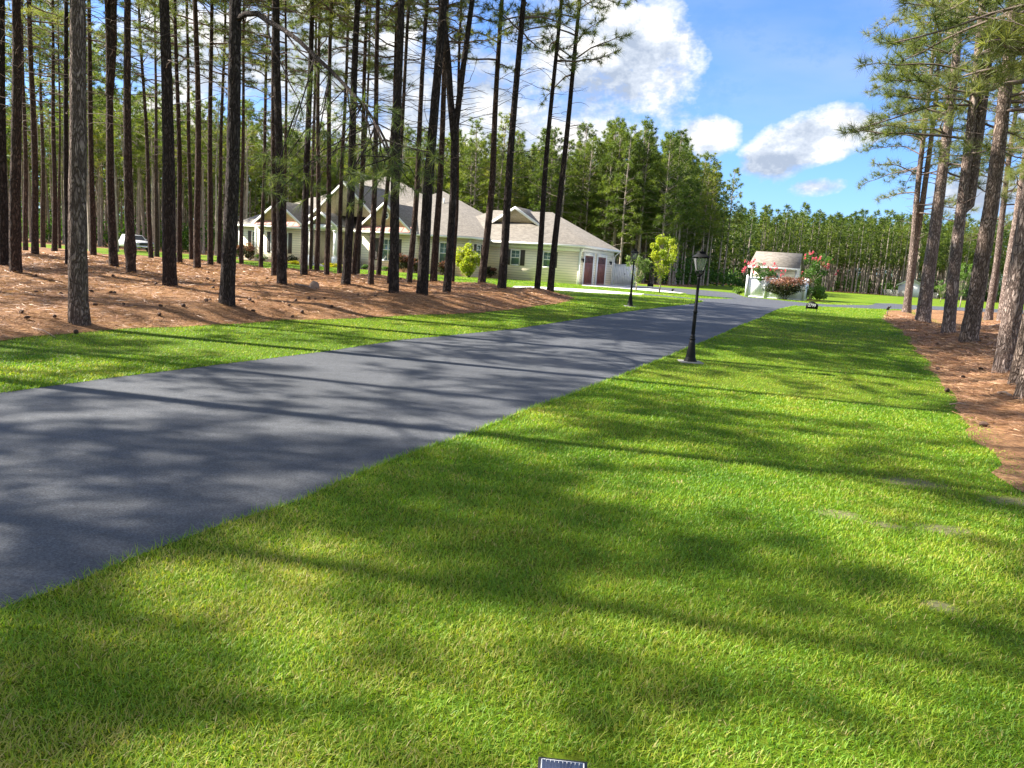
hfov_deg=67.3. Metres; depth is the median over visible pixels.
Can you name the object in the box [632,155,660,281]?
pine tree
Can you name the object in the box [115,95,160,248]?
pine tree
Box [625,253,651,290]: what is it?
young tree
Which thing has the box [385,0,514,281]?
pine tree
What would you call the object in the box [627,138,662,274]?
pine tree
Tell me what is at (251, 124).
pine tree
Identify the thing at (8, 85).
pine tree
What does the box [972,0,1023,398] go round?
pine tree
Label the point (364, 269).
mulch strip
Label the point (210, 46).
pine tree
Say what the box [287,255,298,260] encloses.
shrub
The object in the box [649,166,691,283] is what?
pine tree
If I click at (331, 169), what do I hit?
pine tree
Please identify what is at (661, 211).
pine tree
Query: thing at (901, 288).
white barn
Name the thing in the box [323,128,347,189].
pine tree
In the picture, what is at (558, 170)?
pine tree
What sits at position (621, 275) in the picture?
vinyl fence
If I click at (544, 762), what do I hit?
solar path light
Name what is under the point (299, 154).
pine tree
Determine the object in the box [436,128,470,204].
pine tree
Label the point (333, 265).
flower patch
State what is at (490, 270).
shrub
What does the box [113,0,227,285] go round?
pine tree
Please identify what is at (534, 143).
pine tree
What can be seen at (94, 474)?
driveway
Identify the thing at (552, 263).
pine tree
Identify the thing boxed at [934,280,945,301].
young tree
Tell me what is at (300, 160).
pine tree
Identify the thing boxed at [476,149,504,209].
pine tree
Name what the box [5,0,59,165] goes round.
pine tree
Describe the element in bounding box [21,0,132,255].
pine tree
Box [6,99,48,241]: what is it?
pine tree
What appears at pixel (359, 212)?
pine tree
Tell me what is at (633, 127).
pine tree
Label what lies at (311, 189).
pine tree
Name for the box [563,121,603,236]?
pine tree
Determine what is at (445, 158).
pine tree
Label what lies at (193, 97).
pine tree
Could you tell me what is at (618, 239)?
pine tree
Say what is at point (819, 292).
shrub
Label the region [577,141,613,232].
pine tree
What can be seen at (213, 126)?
pine tree
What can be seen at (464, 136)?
pine tree
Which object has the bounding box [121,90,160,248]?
pine tree
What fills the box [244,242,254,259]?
shrub
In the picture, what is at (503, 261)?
pine tree
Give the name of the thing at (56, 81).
pine tree
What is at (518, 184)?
pine tree
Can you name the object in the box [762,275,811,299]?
shrub
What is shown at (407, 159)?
pine tree
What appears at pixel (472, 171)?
pine tree
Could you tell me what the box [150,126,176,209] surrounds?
pine tree
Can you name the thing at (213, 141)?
pine tree
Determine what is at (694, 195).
pine tree
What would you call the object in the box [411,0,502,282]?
pine tree
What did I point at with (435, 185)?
pine tree
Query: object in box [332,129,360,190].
pine tree
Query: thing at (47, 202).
pine tree
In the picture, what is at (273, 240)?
pine tree
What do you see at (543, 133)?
pine tree
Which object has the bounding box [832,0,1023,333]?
pine tree
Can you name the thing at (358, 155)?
pine tree
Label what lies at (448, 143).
pine tree
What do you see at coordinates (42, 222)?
pine tree
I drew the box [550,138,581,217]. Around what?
pine tree
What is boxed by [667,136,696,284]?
pine tree
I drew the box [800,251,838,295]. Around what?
crepe myrtle
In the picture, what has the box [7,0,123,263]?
pine tree
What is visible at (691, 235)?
pine tree
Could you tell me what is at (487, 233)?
pine tree
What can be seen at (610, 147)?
pine tree
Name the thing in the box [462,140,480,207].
pine tree
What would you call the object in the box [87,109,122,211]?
pine tree
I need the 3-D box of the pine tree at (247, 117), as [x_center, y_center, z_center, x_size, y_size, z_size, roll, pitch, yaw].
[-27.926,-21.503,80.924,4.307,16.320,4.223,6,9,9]
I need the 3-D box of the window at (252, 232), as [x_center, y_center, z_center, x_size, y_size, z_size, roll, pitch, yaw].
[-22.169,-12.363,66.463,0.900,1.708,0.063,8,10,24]
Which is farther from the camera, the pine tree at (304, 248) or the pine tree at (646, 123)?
the pine tree at (646, 123)
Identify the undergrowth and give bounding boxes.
[21,203,1001,301]
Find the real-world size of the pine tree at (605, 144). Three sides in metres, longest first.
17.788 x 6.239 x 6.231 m
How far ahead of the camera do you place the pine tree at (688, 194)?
95.79 m
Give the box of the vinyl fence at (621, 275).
[612,263,635,286]
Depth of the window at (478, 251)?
59.48 m
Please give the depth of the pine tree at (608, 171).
89.11 m
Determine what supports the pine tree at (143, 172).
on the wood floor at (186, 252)
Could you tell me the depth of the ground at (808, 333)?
4.03 m
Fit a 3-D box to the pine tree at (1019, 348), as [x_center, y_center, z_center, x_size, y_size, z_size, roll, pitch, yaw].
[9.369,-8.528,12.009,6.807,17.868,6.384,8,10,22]
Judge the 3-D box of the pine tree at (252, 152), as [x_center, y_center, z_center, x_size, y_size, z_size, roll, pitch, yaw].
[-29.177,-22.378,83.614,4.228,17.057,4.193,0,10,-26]
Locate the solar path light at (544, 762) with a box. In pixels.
[538,757,586,767]
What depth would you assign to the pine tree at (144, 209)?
102.38 m
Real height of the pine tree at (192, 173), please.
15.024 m
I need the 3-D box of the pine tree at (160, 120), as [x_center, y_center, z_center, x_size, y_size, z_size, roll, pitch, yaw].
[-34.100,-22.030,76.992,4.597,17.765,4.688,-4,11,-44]
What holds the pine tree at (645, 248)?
on the wood floor at (186, 252)
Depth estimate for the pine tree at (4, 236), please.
21.82 m
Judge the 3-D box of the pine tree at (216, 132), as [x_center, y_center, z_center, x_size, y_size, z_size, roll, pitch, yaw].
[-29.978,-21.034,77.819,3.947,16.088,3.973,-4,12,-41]
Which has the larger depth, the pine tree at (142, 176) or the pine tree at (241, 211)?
the pine tree at (142, 176)
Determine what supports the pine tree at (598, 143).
on the wood floor at (186, 252)
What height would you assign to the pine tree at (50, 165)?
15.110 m
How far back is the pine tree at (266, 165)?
99.35 m
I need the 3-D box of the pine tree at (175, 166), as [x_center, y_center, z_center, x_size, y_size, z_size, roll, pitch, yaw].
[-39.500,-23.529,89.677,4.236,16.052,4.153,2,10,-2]
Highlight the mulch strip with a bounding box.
[237,259,497,278]
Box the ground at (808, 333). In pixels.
[0,243,1023,767]
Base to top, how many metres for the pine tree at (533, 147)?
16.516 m
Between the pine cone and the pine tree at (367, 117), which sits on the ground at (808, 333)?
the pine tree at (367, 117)
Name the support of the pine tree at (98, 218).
on the wood floor at (186, 252)
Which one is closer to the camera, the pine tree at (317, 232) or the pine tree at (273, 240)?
the pine tree at (273, 240)
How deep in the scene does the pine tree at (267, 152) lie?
88.72 m
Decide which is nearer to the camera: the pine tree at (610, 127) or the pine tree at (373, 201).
the pine tree at (373, 201)
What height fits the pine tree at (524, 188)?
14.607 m
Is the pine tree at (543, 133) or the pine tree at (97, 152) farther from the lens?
the pine tree at (543, 133)
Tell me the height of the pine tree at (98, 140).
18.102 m
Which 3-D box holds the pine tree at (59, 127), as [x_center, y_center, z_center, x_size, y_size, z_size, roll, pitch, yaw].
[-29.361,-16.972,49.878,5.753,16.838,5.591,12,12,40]
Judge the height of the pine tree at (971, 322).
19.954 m
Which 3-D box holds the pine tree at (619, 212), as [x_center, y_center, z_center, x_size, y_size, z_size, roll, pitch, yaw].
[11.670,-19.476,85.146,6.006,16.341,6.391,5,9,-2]
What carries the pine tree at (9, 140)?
on the wood floor at (186, 252)
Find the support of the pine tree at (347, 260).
on the pine straw bed at (401, 300)
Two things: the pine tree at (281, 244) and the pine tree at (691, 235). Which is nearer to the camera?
the pine tree at (281, 244)
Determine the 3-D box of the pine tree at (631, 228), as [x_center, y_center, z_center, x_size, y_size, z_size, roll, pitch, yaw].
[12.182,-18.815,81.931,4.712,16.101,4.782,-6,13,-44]
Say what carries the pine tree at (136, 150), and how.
on the wood floor at (186, 252)
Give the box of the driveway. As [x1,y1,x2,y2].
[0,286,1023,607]
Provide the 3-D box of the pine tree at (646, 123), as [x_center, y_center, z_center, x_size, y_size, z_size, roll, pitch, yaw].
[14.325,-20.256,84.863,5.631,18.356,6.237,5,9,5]
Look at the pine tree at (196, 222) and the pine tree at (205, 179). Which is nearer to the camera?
the pine tree at (196, 222)
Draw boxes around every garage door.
[583,256,592,284]
[596,257,605,284]
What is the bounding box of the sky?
[5,0,1023,280]
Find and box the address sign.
[806,301,817,311]
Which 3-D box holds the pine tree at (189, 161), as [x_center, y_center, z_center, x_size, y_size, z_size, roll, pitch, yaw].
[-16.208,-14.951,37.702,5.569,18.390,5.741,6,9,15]
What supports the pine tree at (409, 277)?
on the pine straw bed at (401, 300)
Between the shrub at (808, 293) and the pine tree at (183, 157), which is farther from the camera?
the pine tree at (183, 157)
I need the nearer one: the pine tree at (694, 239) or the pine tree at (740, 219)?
the pine tree at (694, 239)
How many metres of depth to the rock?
22.40 m
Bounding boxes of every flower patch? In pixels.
[288,261,299,263]
[320,263,342,266]
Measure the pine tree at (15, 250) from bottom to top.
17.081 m
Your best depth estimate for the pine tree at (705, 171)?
100.38 m
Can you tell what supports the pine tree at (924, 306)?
on the pine straw bed at (1010, 445)
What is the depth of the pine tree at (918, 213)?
41.98 m
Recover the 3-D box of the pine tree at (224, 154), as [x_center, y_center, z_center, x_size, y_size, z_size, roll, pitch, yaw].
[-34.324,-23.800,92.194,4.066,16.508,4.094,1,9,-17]
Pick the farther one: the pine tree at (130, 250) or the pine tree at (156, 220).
the pine tree at (156, 220)
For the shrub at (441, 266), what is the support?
on the mulch strip
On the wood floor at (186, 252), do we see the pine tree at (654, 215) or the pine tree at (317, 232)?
the pine tree at (654, 215)
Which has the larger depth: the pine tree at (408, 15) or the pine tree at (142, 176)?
the pine tree at (142, 176)
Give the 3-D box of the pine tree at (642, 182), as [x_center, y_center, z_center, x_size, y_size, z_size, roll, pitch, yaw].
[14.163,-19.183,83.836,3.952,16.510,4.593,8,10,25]
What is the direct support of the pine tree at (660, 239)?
on the wood floor at (186, 252)
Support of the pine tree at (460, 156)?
on the wood floor at (186, 252)
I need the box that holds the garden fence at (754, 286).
[745,275,808,300]
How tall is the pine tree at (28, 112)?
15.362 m
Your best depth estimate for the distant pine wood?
148.46 m
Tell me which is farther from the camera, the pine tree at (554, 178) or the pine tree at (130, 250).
the pine tree at (554, 178)
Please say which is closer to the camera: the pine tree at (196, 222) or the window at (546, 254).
the pine tree at (196, 222)
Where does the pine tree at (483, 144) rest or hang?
on the wood floor at (186, 252)
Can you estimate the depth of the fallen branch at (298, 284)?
22.04 m
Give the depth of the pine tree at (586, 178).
95.19 m
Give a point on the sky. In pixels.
(763, 86)
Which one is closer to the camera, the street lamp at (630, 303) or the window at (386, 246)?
the street lamp at (630, 303)
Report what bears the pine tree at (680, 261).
on the wood floor at (186, 252)
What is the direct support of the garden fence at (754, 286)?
on the ground at (808, 333)
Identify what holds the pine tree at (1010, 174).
on the pine straw bed at (1010, 445)
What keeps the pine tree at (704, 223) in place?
on the wood floor at (186, 252)
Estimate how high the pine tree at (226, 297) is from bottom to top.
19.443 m
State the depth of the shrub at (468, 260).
56.25 m
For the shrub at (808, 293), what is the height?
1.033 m
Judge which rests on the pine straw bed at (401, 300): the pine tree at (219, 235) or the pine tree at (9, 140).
the pine tree at (219, 235)
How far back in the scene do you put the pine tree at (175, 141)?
86.29 m
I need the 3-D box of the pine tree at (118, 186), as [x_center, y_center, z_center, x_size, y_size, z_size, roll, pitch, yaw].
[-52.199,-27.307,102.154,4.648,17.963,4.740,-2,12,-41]
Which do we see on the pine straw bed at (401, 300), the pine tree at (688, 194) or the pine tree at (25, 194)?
the pine tree at (25, 194)
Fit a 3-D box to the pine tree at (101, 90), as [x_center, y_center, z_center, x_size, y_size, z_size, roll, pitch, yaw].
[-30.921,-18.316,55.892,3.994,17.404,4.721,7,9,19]
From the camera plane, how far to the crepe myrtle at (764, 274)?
55.67 m
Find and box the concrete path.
[514,285,679,294]
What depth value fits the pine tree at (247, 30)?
31.90 m
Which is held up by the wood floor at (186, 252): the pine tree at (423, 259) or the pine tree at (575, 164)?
the pine tree at (575, 164)
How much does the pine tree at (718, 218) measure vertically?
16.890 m
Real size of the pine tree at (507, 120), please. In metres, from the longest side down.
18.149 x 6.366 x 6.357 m
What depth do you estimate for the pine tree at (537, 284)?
30.16 m
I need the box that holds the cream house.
[238,177,620,284]
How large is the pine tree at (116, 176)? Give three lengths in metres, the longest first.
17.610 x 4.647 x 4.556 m
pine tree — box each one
[0,0,60,265]
[0,0,67,272]
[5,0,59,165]
[5,0,86,250]
[5,0,95,247]
[5,0,104,254]
[5,0,105,248]
[5,0,105,250]
[5,57,11,129]
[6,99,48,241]
[6,101,31,235]
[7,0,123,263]
[7,104,45,213]
[7,105,40,219]
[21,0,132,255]
[28,98,57,241]
[29,106,62,209]
[33,9,103,154]
[45,0,172,266]
[45,41,114,131]
[46,108,64,243]
[47,89,87,155]
[49,0,116,325]
[55,15,118,250]
[55,49,104,248]
[55,110,102,166]
[61,0,187,272]
[86,22,146,251]
[87,83,134,196]
[87,85,118,245]
[87,107,114,246]
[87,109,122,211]
[87,142,120,245]
[92,0,194,257]
[96,150,106,244]
[101,105,122,211]
[103,88,143,217]
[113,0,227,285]
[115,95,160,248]
[117,0,193,256]
[117,113,122,230]
[119,0,227,259]
[120,0,228,263]
[120,113,153,234]
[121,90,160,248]
[132,112,161,228]
[133,110,161,215]
[134,82,176,250]
[134,112,159,238]
[136,178,146,233]
[142,0,271,268]
[144,115,174,249]
[147,0,262,264]
[147,77,194,208]
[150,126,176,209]
[158,122,186,234]
[159,107,192,208]
[172,1,283,263]
[174,91,214,171]
[174,108,206,205]
[174,118,194,249]
[183,109,222,253]
[183,124,217,252]
[184,0,298,263]
[192,125,218,252]
[193,0,446,306]
[201,96,226,255]
[202,113,224,206]
[202,118,225,215]
[206,117,226,220]
[211,0,352,268]
[212,114,240,186]
[217,0,313,266]
[219,0,353,275]
[220,0,318,284]
[224,98,262,219]
[225,102,268,218]
[238,156,256,213]
[239,98,262,211]
[240,119,261,211]
[240,122,266,217]
[245,107,270,179]
[253,0,375,270]
[255,125,270,207]
[257,120,293,200]
[261,0,369,274]
[266,121,303,177]
[280,0,374,269]
[283,127,310,202]
[287,0,416,272]
[287,132,310,200]
[287,136,302,202]
[292,128,310,202]
[295,0,411,284]
[298,0,427,274]
[299,0,397,274]
[302,121,338,195]
[303,121,334,183]
[320,0,434,284]
[321,137,347,194]
[321,145,339,192]
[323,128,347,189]
[324,0,416,273]
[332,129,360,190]
[335,0,440,292]
[336,0,456,274]
[344,123,371,181]
[349,0,439,282]
[365,138,385,174]
[368,0,476,283]
[370,0,468,295]
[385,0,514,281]
[387,126,421,192]
[403,136,415,185]
[404,129,425,185]
[405,0,512,292]
[407,127,437,193]
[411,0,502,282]
[413,137,437,189]
[423,149,448,193]
[434,0,567,282]
[435,137,450,190]
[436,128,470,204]
[438,136,450,184]
[443,144,467,194]
[445,133,472,199]
[459,116,500,212]
[459,139,489,213]
[459,143,485,210]
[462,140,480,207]
[467,0,590,288]
[473,111,525,209]
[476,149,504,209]
[477,132,514,211]
[495,136,528,209]
[498,130,526,207]
[499,149,528,208]
[500,0,624,288]
[504,131,530,207]
[517,141,542,193]
[517,145,538,205]
[518,149,550,211]
[520,151,537,205]
[523,125,560,211]
[524,0,640,291]
[526,126,569,218]
[527,144,563,211]
[536,138,561,213]
[536,157,568,218]
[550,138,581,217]
[561,136,610,239]
[562,141,588,222]
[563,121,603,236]
[564,145,600,232]
[565,140,587,221]
[567,154,590,224]
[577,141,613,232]
[581,120,634,240]
[582,116,637,254]
[582,120,617,235]
[585,139,619,226]
[588,132,640,262]
[590,125,638,246]
[591,144,623,241]
[603,129,643,263]
[609,125,643,263]
[611,149,635,271]
[617,115,663,268]
[619,209,644,261]
[621,143,653,264]
[626,132,661,278]
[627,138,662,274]
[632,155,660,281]
[634,125,661,264]
[634,153,657,281]
[636,129,690,284]
[636,144,665,282]
[641,135,693,263]
[642,136,683,283]
[642,159,682,282]
[643,158,683,282]
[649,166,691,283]
[651,143,677,283]
[662,128,698,284]
[665,153,700,284]
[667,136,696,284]
[668,137,702,284]
[678,143,698,235]
[678,156,702,284]
[680,165,701,265]
[681,153,709,284]
[682,149,703,243]
[687,154,717,284]
[689,150,728,284]
[696,161,728,285]
[697,164,721,271]
[715,167,744,285]
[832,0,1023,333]
[850,0,1023,322]
[854,0,994,312]
[862,0,1023,384]
[879,0,1023,342]
[928,3,1023,372]
[937,5,1023,319]
[961,2,1023,320]
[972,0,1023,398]
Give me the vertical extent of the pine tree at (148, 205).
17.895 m
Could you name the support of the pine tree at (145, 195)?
on the wood floor at (186, 252)
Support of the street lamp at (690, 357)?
on the ground at (808, 333)
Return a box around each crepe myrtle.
[741,259,786,282]
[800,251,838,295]
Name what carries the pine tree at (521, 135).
on the wood floor at (186, 252)
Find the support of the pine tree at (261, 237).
on the pine straw bed at (401, 300)
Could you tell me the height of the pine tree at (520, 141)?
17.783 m
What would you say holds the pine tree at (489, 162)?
on the wood floor at (186, 252)
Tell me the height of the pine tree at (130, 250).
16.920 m
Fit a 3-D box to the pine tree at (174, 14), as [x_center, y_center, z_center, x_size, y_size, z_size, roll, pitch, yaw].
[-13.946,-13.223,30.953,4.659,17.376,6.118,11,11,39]
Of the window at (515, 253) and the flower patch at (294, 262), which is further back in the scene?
the flower patch at (294, 262)
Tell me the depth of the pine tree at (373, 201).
24.28 m
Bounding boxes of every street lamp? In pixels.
[624,249,638,306]
[678,249,709,363]
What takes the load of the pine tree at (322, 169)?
on the wood floor at (186, 252)
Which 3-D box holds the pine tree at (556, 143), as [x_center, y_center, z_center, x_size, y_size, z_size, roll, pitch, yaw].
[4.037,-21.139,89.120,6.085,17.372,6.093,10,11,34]
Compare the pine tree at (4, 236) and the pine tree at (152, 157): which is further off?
the pine tree at (152, 157)
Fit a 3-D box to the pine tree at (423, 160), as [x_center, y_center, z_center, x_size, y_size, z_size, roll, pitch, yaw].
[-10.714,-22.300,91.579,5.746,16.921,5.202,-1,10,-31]
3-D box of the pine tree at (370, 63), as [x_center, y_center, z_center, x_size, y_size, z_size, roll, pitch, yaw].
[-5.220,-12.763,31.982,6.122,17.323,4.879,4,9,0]
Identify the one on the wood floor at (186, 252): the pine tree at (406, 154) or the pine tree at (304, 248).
the pine tree at (406, 154)
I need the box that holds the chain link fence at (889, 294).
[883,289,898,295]
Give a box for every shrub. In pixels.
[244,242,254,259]
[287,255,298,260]
[399,253,407,271]
[407,258,417,272]
[438,260,444,274]
[455,243,480,276]
[486,266,496,277]
[732,287,744,293]
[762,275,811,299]
[806,288,813,298]
[809,284,827,300]
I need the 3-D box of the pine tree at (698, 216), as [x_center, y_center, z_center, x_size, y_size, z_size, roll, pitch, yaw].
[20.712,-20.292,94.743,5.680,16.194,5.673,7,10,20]
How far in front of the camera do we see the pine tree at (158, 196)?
89.45 m
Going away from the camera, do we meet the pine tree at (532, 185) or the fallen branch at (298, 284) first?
the fallen branch at (298, 284)
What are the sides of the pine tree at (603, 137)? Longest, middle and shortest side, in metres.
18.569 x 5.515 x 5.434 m
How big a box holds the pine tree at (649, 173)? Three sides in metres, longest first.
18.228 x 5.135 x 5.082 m
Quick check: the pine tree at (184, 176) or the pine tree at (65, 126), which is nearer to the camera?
the pine tree at (65, 126)
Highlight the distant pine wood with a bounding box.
[5,46,1010,301]
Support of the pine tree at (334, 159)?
on the wood floor at (186, 252)
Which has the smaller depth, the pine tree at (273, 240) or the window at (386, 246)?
the pine tree at (273, 240)
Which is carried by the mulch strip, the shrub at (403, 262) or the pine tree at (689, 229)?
the shrub at (403, 262)
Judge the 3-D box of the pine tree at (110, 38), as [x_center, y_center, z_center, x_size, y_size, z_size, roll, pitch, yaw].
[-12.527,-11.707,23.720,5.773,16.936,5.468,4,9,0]
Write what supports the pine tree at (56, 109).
on the wood floor at (186, 252)
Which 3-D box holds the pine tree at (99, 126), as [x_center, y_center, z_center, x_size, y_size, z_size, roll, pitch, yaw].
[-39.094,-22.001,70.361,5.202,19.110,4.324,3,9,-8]
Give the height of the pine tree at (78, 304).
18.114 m
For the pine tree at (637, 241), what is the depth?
92.14 m
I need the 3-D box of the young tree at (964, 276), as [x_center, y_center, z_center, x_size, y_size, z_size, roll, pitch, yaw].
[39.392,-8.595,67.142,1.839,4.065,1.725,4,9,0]
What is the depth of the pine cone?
9.72 m
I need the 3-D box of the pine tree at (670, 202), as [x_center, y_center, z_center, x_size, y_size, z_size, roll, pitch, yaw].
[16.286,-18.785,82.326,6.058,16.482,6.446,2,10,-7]
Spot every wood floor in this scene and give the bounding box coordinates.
[22,238,701,286]
[708,283,998,302]
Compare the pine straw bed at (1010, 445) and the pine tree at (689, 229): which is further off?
the pine tree at (689, 229)
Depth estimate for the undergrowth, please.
111.07 m
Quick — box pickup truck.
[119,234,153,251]
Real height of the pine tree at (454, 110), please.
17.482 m
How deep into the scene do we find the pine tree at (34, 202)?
30.16 m
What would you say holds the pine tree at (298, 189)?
on the wood floor at (186, 252)
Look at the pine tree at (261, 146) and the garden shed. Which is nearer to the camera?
the garden shed
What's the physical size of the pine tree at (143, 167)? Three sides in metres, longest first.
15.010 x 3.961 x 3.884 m
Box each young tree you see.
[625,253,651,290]
[648,233,678,291]
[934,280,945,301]
[958,262,972,307]
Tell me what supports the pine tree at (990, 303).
on the pine straw bed at (1010, 445)
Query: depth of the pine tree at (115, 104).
61.91 m
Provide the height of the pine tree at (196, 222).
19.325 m
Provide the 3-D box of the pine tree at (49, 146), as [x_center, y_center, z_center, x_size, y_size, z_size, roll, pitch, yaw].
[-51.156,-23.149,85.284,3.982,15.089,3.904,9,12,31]
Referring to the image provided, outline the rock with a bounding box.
[309,281,319,288]
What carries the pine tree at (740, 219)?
on the ground at (808, 333)
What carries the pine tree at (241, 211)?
on the pine straw bed at (401, 300)
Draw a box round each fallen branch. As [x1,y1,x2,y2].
[31,327,55,337]
[294,283,316,289]
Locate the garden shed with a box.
[748,251,804,278]
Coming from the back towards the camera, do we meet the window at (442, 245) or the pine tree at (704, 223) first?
the pine tree at (704, 223)
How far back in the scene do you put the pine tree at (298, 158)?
93.75 m
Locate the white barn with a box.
[896,279,920,296]
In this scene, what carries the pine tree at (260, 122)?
on the wood floor at (186, 252)
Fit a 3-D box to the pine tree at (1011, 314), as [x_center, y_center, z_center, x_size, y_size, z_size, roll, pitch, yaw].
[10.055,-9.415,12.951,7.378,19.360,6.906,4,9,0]
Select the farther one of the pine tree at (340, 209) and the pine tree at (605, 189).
the pine tree at (605, 189)
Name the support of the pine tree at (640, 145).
on the wood floor at (186, 252)
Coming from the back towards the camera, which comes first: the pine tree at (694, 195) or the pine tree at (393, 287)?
the pine tree at (694, 195)
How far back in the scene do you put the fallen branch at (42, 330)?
12.31 m
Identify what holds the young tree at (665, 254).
on the ground at (808, 333)
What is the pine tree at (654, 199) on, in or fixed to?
on the wood floor at (186, 252)
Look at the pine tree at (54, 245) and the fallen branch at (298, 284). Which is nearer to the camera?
the fallen branch at (298, 284)
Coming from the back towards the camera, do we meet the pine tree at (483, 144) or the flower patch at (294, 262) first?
the pine tree at (483, 144)
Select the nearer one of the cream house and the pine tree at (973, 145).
the pine tree at (973, 145)
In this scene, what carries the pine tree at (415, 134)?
on the wood floor at (186, 252)
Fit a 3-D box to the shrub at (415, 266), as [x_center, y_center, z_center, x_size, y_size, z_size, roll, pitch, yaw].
[-7.348,-9.041,58.722,1.130,1.278,1.086,-2,10,-31]
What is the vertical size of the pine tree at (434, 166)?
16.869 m
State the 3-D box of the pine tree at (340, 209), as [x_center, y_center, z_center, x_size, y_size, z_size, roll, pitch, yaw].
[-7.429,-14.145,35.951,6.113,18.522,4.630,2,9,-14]
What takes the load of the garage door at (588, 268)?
in the cream house
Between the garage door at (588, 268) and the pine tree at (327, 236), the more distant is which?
the garage door at (588, 268)
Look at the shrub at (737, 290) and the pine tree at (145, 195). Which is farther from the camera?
the pine tree at (145, 195)
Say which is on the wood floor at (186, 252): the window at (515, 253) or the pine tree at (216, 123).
the pine tree at (216, 123)
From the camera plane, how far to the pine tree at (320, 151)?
99.98 m
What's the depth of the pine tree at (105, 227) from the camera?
98.55 m
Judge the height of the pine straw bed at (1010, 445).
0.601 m
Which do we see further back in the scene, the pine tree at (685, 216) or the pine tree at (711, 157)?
the pine tree at (711, 157)
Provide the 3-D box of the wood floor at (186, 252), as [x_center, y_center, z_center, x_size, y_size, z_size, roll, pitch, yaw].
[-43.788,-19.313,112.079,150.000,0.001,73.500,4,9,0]
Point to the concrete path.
(595, 291)
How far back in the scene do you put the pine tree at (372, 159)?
90.92 m
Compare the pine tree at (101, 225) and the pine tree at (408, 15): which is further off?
the pine tree at (101, 225)
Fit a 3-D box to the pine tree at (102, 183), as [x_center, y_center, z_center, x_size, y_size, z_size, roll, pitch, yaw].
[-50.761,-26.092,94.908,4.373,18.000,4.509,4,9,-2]
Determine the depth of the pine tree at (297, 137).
95.95 m
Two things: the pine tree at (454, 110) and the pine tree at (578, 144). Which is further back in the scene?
the pine tree at (578, 144)
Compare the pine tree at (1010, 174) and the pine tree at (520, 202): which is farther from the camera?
the pine tree at (520, 202)
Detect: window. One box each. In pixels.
[251,231,254,249]
[382,238,389,260]
[438,242,446,262]
[476,244,480,255]
[510,249,520,265]
[542,251,550,267]
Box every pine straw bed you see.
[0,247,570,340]
[885,309,1023,491]
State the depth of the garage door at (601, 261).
62.43 m
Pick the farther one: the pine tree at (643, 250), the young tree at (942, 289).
the young tree at (942, 289)
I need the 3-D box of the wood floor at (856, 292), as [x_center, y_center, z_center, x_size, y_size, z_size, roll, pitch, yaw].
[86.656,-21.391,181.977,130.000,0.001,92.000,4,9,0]
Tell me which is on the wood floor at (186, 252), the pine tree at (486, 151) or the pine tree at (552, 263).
the pine tree at (486, 151)
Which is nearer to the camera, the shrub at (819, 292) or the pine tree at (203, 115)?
the shrub at (819, 292)
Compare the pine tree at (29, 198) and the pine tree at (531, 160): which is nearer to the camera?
the pine tree at (29, 198)
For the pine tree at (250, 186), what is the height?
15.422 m
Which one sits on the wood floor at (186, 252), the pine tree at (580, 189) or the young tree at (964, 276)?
the pine tree at (580, 189)
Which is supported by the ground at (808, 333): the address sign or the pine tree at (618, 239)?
the address sign
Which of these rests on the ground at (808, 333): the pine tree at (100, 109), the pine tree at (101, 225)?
the pine tree at (100, 109)
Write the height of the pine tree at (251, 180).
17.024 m
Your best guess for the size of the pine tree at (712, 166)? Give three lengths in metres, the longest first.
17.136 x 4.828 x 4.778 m
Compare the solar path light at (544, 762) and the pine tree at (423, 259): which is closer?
the solar path light at (544, 762)
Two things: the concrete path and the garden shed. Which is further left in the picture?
the concrete path
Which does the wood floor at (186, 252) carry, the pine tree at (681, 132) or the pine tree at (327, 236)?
the pine tree at (681, 132)

